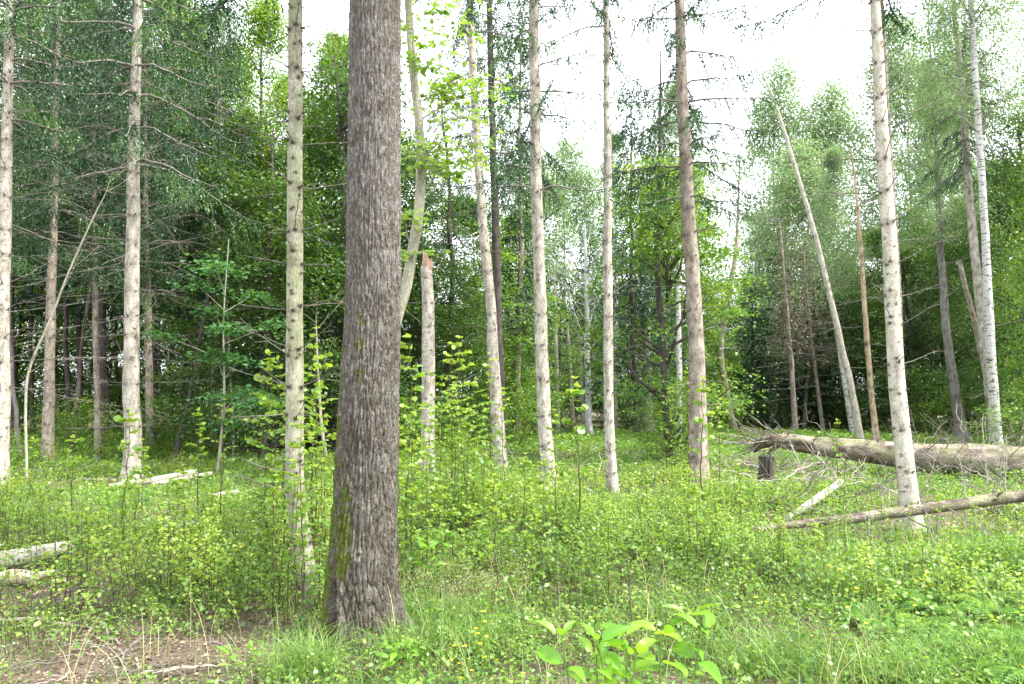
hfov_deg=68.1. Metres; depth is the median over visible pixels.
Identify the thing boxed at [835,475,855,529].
sapling
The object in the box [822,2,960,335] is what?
spruce tree
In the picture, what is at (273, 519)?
sapling
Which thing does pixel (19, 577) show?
cut log
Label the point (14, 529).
sapling
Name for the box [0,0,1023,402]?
sky
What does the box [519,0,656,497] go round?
spruce tree
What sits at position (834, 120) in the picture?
birch tree
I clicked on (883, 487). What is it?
fallen stick
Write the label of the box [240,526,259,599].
sapling
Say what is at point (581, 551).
sapling
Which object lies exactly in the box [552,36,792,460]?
leafy tree
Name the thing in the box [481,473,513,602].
sapling
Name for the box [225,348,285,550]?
sapling
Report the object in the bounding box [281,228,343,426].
broadleaf tree
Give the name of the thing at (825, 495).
sapling
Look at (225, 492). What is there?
fallen pole
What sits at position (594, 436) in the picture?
ground cover
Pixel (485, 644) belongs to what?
yellow flower
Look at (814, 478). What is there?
fallen stick
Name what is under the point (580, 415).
bush
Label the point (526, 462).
sapling
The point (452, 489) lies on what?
sapling
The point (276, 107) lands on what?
thin tree
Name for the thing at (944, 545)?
sapling
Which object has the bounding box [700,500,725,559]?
sapling
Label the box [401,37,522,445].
spruce tree
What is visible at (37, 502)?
sapling
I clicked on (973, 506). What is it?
sapling
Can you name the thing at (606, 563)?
sapling
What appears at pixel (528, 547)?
sapling
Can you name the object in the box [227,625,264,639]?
twig
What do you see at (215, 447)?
bush
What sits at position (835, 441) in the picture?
sapling
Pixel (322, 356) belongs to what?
sapling
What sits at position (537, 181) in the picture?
spruce tree
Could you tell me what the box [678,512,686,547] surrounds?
sapling
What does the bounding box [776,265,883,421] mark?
broadleaf tree
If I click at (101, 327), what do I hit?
spruce tree
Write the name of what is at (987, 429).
fallen stick
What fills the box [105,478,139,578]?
sapling
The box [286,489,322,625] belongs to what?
sapling
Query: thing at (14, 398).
spruce tree
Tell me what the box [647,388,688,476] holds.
sapling
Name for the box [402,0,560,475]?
spruce tree
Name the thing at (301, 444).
sapling
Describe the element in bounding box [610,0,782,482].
spruce tree
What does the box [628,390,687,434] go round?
bush
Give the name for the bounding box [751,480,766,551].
sapling
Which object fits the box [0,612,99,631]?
dead branch piece
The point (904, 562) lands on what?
sapling
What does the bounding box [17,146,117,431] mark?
thin tree
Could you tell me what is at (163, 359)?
broadleaf tree
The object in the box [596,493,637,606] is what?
sapling
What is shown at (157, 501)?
sapling
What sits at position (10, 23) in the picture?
spruce tree
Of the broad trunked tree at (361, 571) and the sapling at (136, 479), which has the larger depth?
the sapling at (136, 479)
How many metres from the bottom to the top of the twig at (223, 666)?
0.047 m
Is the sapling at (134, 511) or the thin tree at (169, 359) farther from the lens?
the thin tree at (169, 359)
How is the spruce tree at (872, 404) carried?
on the ground at (166, 655)
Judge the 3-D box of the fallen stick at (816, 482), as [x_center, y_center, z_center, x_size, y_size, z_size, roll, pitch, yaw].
[3.898,1.798,9.737,0.168,0.720,0.954,1,-5,-12]
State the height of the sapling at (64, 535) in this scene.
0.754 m
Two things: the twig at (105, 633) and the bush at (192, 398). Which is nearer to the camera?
the twig at (105, 633)
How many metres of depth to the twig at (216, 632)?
5.28 m
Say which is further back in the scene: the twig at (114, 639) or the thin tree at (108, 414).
the thin tree at (108, 414)
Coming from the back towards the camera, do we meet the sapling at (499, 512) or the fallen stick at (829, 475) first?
the fallen stick at (829, 475)
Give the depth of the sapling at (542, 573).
5.98 m
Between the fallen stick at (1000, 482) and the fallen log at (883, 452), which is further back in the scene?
the fallen log at (883, 452)
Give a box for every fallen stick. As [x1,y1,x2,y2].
[712,463,762,480]
[716,457,789,473]
[731,472,786,482]
[741,472,809,481]
[758,458,783,487]
[768,458,821,478]
[774,448,823,467]
[777,457,833,473]
[784,459,818,478]
[790,463,841,482]
[793,456,842,504]
[796,456,834,496]
[797,465,860,474]
[799,500,854,517]
[804,467,854,478]
[805,405,865,480]
[805,444,838,485]
[830,475,919,494]
[839,466,918,497]
[842,427,890,457]
[844,453,940,492]
[846,476,888,502]
[881,472,897,523]
[885,441,931,481]
[895,457,948,502]
[908,408,918,443]
[914,419,947,452]
[919,450,961,497]
[924,433,952,472]
[925,414,1012,490]
[939,463,1007,484]
[943,478,983,490]
[950,397,1001,463]
[954,453,991,480]
[956,404,968,442]
[957,418,992,493]
[958,475,1006,517]
[961,435,997,489]
[964,421,1012,440]
[965,448,1009,488]
[983,456,1023,483]
[986,463,1004,508]
[987,463,1013,517]
[990,444,1015,509]
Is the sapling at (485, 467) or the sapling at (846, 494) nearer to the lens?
the sapling at (485, 467)
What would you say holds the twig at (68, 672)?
on the ground at (166, 655)
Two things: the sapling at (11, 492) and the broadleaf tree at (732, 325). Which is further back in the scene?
the broadleaf tree at (732, 325)
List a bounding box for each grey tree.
[573,126,637,428]
[617,184,675,431]
[894,18,1004,436]
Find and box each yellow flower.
[482,610,485,676]
[829,565,832,653]
[839,569,843,682]
[846,606,850,669]
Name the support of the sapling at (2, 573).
on the ground at (166, 655)
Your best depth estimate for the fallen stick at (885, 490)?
9.57 m
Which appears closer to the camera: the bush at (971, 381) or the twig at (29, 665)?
the twig at (29, 665)
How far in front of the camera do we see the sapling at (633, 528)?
7.34 m
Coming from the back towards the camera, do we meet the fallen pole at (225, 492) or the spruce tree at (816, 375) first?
the spruce tree at (816, 375)
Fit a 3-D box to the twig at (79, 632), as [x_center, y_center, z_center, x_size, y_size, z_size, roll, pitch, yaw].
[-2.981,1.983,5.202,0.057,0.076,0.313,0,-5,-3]
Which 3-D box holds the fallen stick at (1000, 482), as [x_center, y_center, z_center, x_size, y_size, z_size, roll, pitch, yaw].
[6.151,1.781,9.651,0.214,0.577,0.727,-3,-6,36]
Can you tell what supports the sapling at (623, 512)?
on the ground at (166, 655)
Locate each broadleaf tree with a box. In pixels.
[14,263,44,415]
[14,263,106,428]
[15,277,181,426]
[15,280,140,428]
[15,300,89,412]
[26,308,142,410]
[58,294,226,424]
[89,276,280,426]
[108,288,211,415]
[116,61,345,460]
[167,25,445,444]
[167,301,281,413]
[181,250,332,426]
[191,29,481,455]
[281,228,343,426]
[312,180,527,449]
[314,131,485,422]
[330,285,438,395]
[400,190,567,442]
[401,272,482,420]
[403,288,505,412]
[439,213,597,435]
[439,286,550,412]
[483,142,596,425]
[483,277,579,419]
[513,130,628,398]
[525,274,622,415]
[555,299,658,415]
[574,277,673,428]
[591,268,709,415]
[636,168,743,409]
[654,291,740,390]
[656,274,760,427]
[682,298,774,425]
[685,325,777,414]
[709,274,814,420]
[764,281,855,420]
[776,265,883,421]
[785,252,888,427]
[799,232,940,425]
[823,200,976,423]
[828,224,942,420]
[858,191,979,419]
[878,187,1023,429]
[903,202,1023,432]
[910,49,1023,422]
[913,222,1021,421]
[940,155,1023,423]
[970,25,1023,410]
[978,102,1023,434]
[980,183,1023,407]
[993,195,1019,416]
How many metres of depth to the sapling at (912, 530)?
7.88 m
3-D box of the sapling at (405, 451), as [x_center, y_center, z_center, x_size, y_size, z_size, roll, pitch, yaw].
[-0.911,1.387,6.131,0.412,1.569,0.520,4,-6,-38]
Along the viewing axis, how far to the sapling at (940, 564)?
5.70 m
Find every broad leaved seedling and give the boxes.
[216,640,263,683]
[376,637,422,681]
[396,678,436,683]
[410,528,457,606]
[533,620,659,683]
[568,672,608,682]
[581,604,722,683]
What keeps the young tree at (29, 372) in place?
on the ground at (166, 655)
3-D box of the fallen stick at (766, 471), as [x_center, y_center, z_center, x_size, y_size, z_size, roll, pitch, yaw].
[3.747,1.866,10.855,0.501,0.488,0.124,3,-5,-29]
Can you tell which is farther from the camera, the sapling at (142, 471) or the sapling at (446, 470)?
the sapling at (142, 471)
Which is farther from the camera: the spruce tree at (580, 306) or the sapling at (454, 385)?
the spruce tree at (580, 306)
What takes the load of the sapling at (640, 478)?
on the ground at (166, 655)
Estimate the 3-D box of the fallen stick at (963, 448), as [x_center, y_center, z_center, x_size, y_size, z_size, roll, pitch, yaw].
[5.554,1.383,9.156,1.342,1.061,0.294,1,-5,-15]
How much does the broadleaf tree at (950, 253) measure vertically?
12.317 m
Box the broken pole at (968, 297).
[956,260,982,373]
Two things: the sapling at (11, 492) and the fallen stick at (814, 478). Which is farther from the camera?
the fallen stick at (814, 478)
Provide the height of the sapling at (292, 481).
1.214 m
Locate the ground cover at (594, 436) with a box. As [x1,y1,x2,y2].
[0,426,1023,683]
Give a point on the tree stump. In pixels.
(767, 463)
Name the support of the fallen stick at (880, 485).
on the fallen pole at (994, 498)
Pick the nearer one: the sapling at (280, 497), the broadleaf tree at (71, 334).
the sapling at (280, 497)
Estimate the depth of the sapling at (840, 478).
9.34 m
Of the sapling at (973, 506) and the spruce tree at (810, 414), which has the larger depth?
the spruce tree at (810, 414)
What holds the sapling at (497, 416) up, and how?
on the ground at (166, 655)
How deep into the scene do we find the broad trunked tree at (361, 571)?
5.02 m
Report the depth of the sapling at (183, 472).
8.03 m
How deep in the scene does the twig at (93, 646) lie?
4.95 m
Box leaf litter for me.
[0,462,1022,683]
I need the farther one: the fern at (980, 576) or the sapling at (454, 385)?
the sapling at (454, 385)
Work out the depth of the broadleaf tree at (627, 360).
45.86 m
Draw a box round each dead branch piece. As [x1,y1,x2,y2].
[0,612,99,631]
[164,661,216,673]
[626,554,632,621]
[789,440,819,516]
[913,641,944,661]
[973,487,1021,512]
[981,417,988,511]
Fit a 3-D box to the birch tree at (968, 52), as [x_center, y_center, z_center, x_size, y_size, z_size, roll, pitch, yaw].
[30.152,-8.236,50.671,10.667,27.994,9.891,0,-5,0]
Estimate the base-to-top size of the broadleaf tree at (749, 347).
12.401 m
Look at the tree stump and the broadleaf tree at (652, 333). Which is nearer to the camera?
the tree stump
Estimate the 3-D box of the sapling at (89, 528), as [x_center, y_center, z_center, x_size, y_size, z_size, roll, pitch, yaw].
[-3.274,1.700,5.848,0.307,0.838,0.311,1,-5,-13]
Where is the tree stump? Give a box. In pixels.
[758,454,774,487]
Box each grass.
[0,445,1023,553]
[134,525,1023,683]
[397,541,533,634]
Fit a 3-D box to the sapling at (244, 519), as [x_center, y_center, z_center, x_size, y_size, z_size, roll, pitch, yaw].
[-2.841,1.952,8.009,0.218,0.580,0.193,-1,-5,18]
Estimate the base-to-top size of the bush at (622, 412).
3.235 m
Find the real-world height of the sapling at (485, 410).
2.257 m
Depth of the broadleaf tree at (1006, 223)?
49.20 m
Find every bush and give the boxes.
[10,381,89,444]
[10,396,109,455]
[10,422,87,469]
[28,391,144,453]
[36,421,184,462]
[59,374,170,443]
[101,391,209,456]
[113,382,208,443]
[144,392,219,451]
[156,417,284,454]
[160,372,229,432]
[201,383,283,448]
[213,383,329,454]
[273,386,335,450]
[398,394,445,460]
[399,389,486,454]
[399,423,537,464]
[402,380,532,447]
[475,385,567,445]
[506,377,595,435]
[552,387,603,429]
[580,382,632,427]
[594,378,656,428]
[618,393,687,462]
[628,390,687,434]
[634,407,722,463]
[644,378,727,450]
[672,443,748,466]
[685,376,756,431]
[718,374,785,429]
[741,388,818,430]
[761,382,837,425]
[798,374,863,429]
[814,381,890,430]
[840,370,948,431]
[863,363,979,433]
[909,385,987,436]
[912,365,1023,434]
[927,369,1020,431]
[941,370,1023,443]
[960,383,1023,446]
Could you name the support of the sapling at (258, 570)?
on the ground at (166, 655)
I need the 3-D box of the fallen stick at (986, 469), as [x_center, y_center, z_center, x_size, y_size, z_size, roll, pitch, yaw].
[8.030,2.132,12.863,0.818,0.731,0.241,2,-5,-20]
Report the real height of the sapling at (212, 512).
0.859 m
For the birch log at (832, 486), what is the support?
on the ground at (166, 655)
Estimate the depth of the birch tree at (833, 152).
36.43 m
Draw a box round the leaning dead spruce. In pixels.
[741,66,888,438]
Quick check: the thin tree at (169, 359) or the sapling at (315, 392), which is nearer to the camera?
the sapling at (315, 392)
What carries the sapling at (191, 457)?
on the ground at (166, 655)
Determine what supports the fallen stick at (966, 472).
on the ground at (166, 655)
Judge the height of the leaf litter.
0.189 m
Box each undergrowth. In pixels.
[0,450,1023,623]
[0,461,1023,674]
[2,450,1023,531]
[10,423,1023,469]
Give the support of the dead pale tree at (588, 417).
on the ground at (166, 655)
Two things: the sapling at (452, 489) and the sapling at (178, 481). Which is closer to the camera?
the sapling at (178, 481)
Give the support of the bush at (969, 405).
on the ground at (166, 655)
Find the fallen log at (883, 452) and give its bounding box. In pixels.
[711,409,1023,481]
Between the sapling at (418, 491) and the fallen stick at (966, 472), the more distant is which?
the fallen stick at (966, 472)
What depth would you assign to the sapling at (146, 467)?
8.33 m
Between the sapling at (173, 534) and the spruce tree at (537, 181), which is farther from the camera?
the spruce tree at (537, 181)
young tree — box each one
[19,138,162,484]
[210,285,248,457]
[303,288,344,456]
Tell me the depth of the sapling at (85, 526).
5.96 m
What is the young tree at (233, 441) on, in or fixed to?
on the ground at (166, 655)
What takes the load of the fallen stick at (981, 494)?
on the ground at (166, 655)
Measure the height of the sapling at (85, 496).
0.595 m
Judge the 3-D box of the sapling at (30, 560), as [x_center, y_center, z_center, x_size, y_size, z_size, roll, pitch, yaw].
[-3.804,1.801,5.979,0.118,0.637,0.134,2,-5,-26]
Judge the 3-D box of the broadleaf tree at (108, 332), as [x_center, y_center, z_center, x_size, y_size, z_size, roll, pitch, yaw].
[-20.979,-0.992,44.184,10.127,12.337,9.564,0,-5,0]
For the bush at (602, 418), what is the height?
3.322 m
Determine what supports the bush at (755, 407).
on the ground at (166, 655)
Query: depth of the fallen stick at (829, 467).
16.35 m
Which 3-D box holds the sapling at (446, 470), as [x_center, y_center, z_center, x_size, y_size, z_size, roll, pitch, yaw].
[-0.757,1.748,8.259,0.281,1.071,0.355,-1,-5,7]
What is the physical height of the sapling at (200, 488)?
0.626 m
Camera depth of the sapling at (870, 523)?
7.24 m
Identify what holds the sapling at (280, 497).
on the ground at (166, 655)
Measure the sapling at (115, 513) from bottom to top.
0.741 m
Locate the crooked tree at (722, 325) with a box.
[705,159,772,428]
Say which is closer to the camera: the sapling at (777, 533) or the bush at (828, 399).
the sapling at (777, 533)
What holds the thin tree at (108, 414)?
on the ground at (166, 655)
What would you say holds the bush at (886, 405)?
on the ground at (166, 655)
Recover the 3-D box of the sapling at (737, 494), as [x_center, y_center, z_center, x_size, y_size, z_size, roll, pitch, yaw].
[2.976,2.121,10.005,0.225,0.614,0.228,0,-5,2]
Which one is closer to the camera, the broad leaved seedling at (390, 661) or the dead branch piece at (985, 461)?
the broad leaved seedling at (390, 661)
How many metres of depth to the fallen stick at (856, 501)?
8.79 m
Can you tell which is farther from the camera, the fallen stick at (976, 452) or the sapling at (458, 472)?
the fallen stick at (976, 452)
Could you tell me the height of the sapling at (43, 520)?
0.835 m
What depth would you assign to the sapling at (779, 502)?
9.66 m
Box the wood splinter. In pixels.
[35,570,54,579]
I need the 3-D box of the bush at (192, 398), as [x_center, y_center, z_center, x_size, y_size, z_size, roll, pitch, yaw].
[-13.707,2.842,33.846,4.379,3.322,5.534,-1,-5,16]
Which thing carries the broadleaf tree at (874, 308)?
on the ground at (166, 655)
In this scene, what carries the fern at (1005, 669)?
on the ground at (166, 655)
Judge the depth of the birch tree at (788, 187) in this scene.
44.74 m
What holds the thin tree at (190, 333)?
on the ground at (166, 655)
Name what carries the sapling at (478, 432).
on the ground at (166, 655)
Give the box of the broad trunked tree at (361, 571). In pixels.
[319,0,423,655]
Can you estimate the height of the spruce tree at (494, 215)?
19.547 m
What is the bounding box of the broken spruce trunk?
[403,250,483,477]
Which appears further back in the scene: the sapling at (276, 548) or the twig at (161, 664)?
the sapling at (276, 548)
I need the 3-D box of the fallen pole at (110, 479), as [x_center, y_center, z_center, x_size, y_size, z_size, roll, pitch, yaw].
[-8.224,2.711,14.968,0.952,0.102,0.100,-2,-5,19]
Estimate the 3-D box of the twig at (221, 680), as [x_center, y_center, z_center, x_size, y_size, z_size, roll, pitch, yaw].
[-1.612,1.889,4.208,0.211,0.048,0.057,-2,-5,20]
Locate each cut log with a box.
[0,541,74,568]
[0,569,41,584]
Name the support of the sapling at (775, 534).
on the ground at (166, 655)
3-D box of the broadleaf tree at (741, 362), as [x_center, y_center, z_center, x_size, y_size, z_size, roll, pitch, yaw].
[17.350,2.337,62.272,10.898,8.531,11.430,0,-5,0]
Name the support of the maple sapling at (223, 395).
on the ground at (166, 655)
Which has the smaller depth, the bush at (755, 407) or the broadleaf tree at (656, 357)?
the broadleaf tree at (656, 357)
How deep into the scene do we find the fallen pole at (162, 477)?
14.49 m
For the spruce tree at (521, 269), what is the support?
on the ground at (166, 655)
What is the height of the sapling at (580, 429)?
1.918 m
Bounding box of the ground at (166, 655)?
[0,405,1023,683]
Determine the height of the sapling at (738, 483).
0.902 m
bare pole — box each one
[549,245,584,430]
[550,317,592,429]
[561,333,592,424]
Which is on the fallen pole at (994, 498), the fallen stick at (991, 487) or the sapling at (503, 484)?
the fallen stick at (991, 487)
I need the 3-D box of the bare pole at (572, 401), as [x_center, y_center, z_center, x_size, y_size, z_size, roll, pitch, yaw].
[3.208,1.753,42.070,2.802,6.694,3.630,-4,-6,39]
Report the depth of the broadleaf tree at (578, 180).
55.53 m
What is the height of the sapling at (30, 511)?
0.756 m
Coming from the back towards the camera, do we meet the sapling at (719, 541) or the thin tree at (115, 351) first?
the thin tree at (115, 351)
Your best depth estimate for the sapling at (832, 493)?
9.50 m
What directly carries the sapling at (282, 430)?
on the ground at (166, 655)
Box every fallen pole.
[77,477,115,481]
[108,469,197,486]
[153,472,212,485]
[207,490,238,496]
[751,434,1023,547]
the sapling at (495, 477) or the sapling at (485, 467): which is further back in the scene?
the sapling at (495, 477)
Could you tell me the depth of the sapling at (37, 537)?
7.27 m
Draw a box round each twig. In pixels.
[0,597,75,623]
[0,654,82,659]
[0,660,48,668]
[11,652,64,671]
[27,625,106,643]
[37,671,69,683]
[55,639,127,665]
[66,620,91,642]
[73,639,111,649]
[76,620,136,649]
[85,661,152,678]
[89,600,154,608]
[102,633,161,665]
[105,638,122,643]
[133,670,172,676]
[136,647,203,681]
[145,659,177,666]
[147,661,185,675]
[177,618,217,635]
[180,612,205,636]
[191,636,222,645]
[197,657,256,668]
[208,677,239,683]
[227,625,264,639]
[228,667,275,682]
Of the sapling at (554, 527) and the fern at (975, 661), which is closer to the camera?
the fern at (975, 661)
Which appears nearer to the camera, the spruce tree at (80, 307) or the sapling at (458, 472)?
the sapling at (458, 472)
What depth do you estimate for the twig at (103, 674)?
4.39 m
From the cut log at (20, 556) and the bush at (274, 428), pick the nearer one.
the cut log at (20, 556)
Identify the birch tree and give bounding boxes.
[644,76,712,436]
[721,52,843,423]
[726,204,799,423]
[730,127,879,428]
[760,66,908,423]
[791,142,877,432]
[831,3,1012,428]
[888,0,1023,444]
[897,11,1022,425]
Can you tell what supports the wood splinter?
on the cut log at (19, 577)
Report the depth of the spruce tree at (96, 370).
21.13 m
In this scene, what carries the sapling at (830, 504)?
on the ground at (166, 655)
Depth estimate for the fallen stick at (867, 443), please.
14.29 m
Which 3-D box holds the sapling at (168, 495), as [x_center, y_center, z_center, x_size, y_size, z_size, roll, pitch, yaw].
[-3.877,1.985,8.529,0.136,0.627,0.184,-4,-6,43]
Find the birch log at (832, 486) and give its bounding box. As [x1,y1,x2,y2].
[784,479,843,520]
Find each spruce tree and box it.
[0,0,105,290]
[0,0,125,455]
[0,0,127,465]
[0,0,159,494]
[0,23,91,329]
[2,0,261,481]
[13,0,170,453]
[14,0,164,461]
[28,0,174,449]
[42,1,191,440]
[64,6,221,451]
[66,0,275,461]
[106,9,215,431]
[141,0,280,442]
[151,0,348,608]
[152,0,262,443]
[159,54,240,436]
[176,142,286,433]
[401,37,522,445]
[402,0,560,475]
[427,0,559,445]
[455,0,623,485]
[469,14,561,440]
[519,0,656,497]
[533,267,584,428]
[560,213,628,407]
[577,73,688,434]
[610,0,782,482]
[619,89,714,426]
[670,28,708,463]
[722,271,790,428]
[732,0,968,532]
[734,213,850,429]
[740,238,820,427]
[753,233,863,429]
[773,233,859,427]
[817,148,887,440]
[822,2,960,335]
[903,0,1023,434]
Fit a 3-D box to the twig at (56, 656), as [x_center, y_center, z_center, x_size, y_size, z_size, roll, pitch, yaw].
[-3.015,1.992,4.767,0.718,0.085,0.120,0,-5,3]
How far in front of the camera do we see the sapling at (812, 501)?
10.05 m
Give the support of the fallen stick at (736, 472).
on the ground at (166, 655)
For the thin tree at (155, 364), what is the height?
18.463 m
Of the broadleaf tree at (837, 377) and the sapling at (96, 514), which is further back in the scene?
the broadleaf tree at (837, 377)
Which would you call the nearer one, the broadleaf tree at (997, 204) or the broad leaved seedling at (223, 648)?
the broad leaved seedling at (223, 648)
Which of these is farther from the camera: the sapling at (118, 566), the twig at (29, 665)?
the sapling at (118, 566)
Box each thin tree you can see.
[0,0,113,445]
[13,0,142,439]
[13,54,86,433]
[14,118,110,430]
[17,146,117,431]
[39,33,182,433]
[42,279,117,427]
[74,286,187,429]
[87,0,241,442]
[114,66,230,433]
[140,14,249,429]
[157,103,225,430]
[168,41,286,429]
[175,0,331,436]
[199,108,266,428]
[248,67,337,425]
[267,21,348,431]
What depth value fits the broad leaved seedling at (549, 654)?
2.19 m
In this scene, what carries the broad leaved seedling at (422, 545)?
on the ground at (166, 655)
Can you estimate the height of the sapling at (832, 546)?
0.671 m
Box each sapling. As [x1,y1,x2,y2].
[0,486,18,549]
[0,547,17,613]
[6,522,23,587]
[13,492,26,545]
[13,543,31,597]
[20,472,37,529]
[23,434,44,500]
[23,479,51,531]
[24,529,38,608]
[28,481,59,560]
[28,511,48,568]
[35,502,98,608]
[40,482,67,569]
[55,431,90,535]
[58,512,78,603]
[65,507,107,613]
[72,502,100,608]
[72,534,94,604]
[76,482,93,524]
[76,507,111,587]
[103,407,140,539]
[104,506,121,586]
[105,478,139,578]
[115,540,134,613]
[118,488,143,526]
[118,496,131,524]
[126,438,153,536]
[129,463,145,508]
[129,488,142,541]
[133,239,315,474]
[139,451,152,518]
[146,527,153,569]
[152,489,162,521]
[161,492,172,522]
[162,469,190,594]
[164,512,178,569]
[173,464,198,542]
[181,407,217,514]
[196,471,208,515]
[198,472,210,518]
[202,484,221,541]
[202,494,223,588]
[204,399,237,529]
[204,484,225,526]
[216,499,234,546]
[222,496,238,536]
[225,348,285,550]
[235,499,252,538]
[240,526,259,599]
[242,459,323,623]
[244,492,270,544]
[248,355,331,552]
[252,473,314,613]
[253,417,330,614]
[253,547,271,607]
[255,488,297,613]
[257,471,289,556]
[259,388,305,597]
[261,377,331,585]
[270,438,329,611]
[271,355,337,547]
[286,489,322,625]
[304,326,332,563]
[304,460,330,616]
[305,407,335,561]
[397,417,431,600]
[397,452,437,542]
[398,396,455,598]
[399,333,444,579]
[399,468,412,530]
[401,439,448,579]
[403,443,421,532]
[407,499,432,585]
[408,407,468,527]
[409,440,443,598]
[410,434,424,548]
[414,345,477,530]
[416,335,502,527]
[419,477,456,576]
[422,387,473,531]
[423,379,478,520]
[430,454,457,535]
[431,495,443,553]
[432,445,444,490]
[438,503,465,602]
[450,530,474,601]
[451,402,494,538]
[452,449,467,507]
[453,377,515,528]
[457,497,491,593]
[466,503,488,591]
[472,437,496,526]
[473,352,508,513]
[477,387,539,509]
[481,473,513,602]
[484,457,496,508]
[497,490,514,562]
[504,507,523,551]
[509,452,534,554]
[511,509,547,592]
[516,493,535,573]
[519,477,532,530]
[519,530,535,595]
[522,485,562,611]
[533,454,561,555]
[535,482,556,587]
[543,409,573,570]
[547,458,557,522]
[550,458,564,491]
[558,376,607,546]
[563,536,579,574]
[565,485,582,532]
[568,535,590,608]
[572,509,603,575]
[581,531,607,603]
[582,557,596,597]
[584,503,604,576]
[587,477,614,524]
[587,501,626,608]
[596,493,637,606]
[598,557,617,605]
[613,508,634,581]
[617,502,637,563]
[623,519,639,559]
[627,481,658,566]
[630,465,654,524]
[639,461,657,515]
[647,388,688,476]
[661,367,689,466]
[661,457,679,512]
[672,464,690,517]
[672,477,699,541]
[672,497,691,544]
[676,452,691,489]
[678,377,719,515]
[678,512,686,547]
[679,464,701,527]
[679,482,697,565]
[681,483,709,573]
[684,484,704,537]
[695,478,725,551]
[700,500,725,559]
[702,398,740,502]
[706,518,731,569]
[711,509,735,573]
[716,504,729,562]
[721,454,748,516]
[728,463,757,520]
[729,479,743,520]
[729,491,748,593]
[746,486,758,518]
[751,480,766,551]
[768,517,789,581]
[772,512,784,577]
[774,488,789,519]
[774,507,797,568]
[774,529,792,583]
[791,484,804,519]
[793,504,806,570]
[805,488,821,515]
[805,518,821,587]
[808,522,841,604]
[810,481,845,555]
[820,497,840,542]
[823,479,860,544]
[825,418,845,494]
[829,471,850,528]
[829,491,836,515]
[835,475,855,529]
[841,505,859,547]
[847,542,878,603]
[856,475,878,528]
[864,499,875,545]
[876,497,888,549]
[890,544,916,598]
[904,501,922,540]
[926,492,948,544]
[930,540,946,599]
[932,551,944,588]
[940,527,949,578]
[961,511,977,562]
[965,502,980,534]
[992,513,1014,558]
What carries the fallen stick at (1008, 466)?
on the ground at (166, 655)
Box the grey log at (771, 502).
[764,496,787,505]
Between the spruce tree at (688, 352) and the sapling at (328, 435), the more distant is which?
the spruce tree at (688, 352)
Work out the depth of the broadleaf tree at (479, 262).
28.73 m
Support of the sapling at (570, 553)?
on the ground at (166, 655)
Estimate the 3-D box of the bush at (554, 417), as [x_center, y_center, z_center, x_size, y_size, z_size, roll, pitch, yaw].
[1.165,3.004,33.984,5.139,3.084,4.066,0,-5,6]
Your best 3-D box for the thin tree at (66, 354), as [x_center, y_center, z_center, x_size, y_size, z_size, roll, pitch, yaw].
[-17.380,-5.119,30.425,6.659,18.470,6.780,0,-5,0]
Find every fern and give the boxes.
[833,602,930,636]
[853,657,938,681]
[870,586,951,608]
[879,588,1004,623]
[881,626,974,658]
[916,567,975,583]
[916,616,1023,648]
[917,640,1023,680]
[938,590,1023,623]
[965,571,1022,591]
[969,646,1023,683]
[970,622,1023,651]
[1002,604,1021,619]
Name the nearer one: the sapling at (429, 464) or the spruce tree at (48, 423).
the sapling at (429, 464)
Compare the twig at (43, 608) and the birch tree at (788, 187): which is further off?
the birch tree at (788, 187)
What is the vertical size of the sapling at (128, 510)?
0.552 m
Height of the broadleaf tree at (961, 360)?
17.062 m
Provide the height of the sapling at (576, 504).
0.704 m
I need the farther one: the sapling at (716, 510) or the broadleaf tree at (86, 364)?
the broadleaf tree at (86, 364)
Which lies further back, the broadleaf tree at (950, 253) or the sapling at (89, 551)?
the broadleaf tree at (950, 253)
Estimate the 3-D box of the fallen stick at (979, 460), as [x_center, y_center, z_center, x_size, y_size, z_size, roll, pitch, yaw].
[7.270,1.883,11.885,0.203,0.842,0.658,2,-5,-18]
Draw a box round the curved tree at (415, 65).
[400,0,526,326]
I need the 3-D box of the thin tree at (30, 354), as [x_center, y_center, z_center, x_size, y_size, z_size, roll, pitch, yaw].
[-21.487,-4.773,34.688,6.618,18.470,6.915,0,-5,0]
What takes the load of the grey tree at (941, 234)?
on the ground at (166, 655)
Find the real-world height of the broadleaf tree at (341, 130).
13.738 m
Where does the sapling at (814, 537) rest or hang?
on the ground at (166, 655)
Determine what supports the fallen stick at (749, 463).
on the ground cover at (594, 436)
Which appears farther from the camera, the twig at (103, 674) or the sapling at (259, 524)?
the sapling at (259, 524)
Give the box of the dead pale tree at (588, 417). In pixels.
[546,216,642,433]
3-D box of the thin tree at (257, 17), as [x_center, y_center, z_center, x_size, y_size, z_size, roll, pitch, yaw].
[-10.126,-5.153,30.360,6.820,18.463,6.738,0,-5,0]
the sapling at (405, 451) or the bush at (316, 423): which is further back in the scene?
the bush at (316, 423)
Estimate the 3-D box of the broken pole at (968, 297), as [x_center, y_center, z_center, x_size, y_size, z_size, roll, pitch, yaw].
[18.532,0.380,30.228,1.344,7.348,1.150,-3,-5,33]
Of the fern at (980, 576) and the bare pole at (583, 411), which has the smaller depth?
the fern at (980, 576)
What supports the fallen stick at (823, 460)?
on the ground cover at (594, 436)

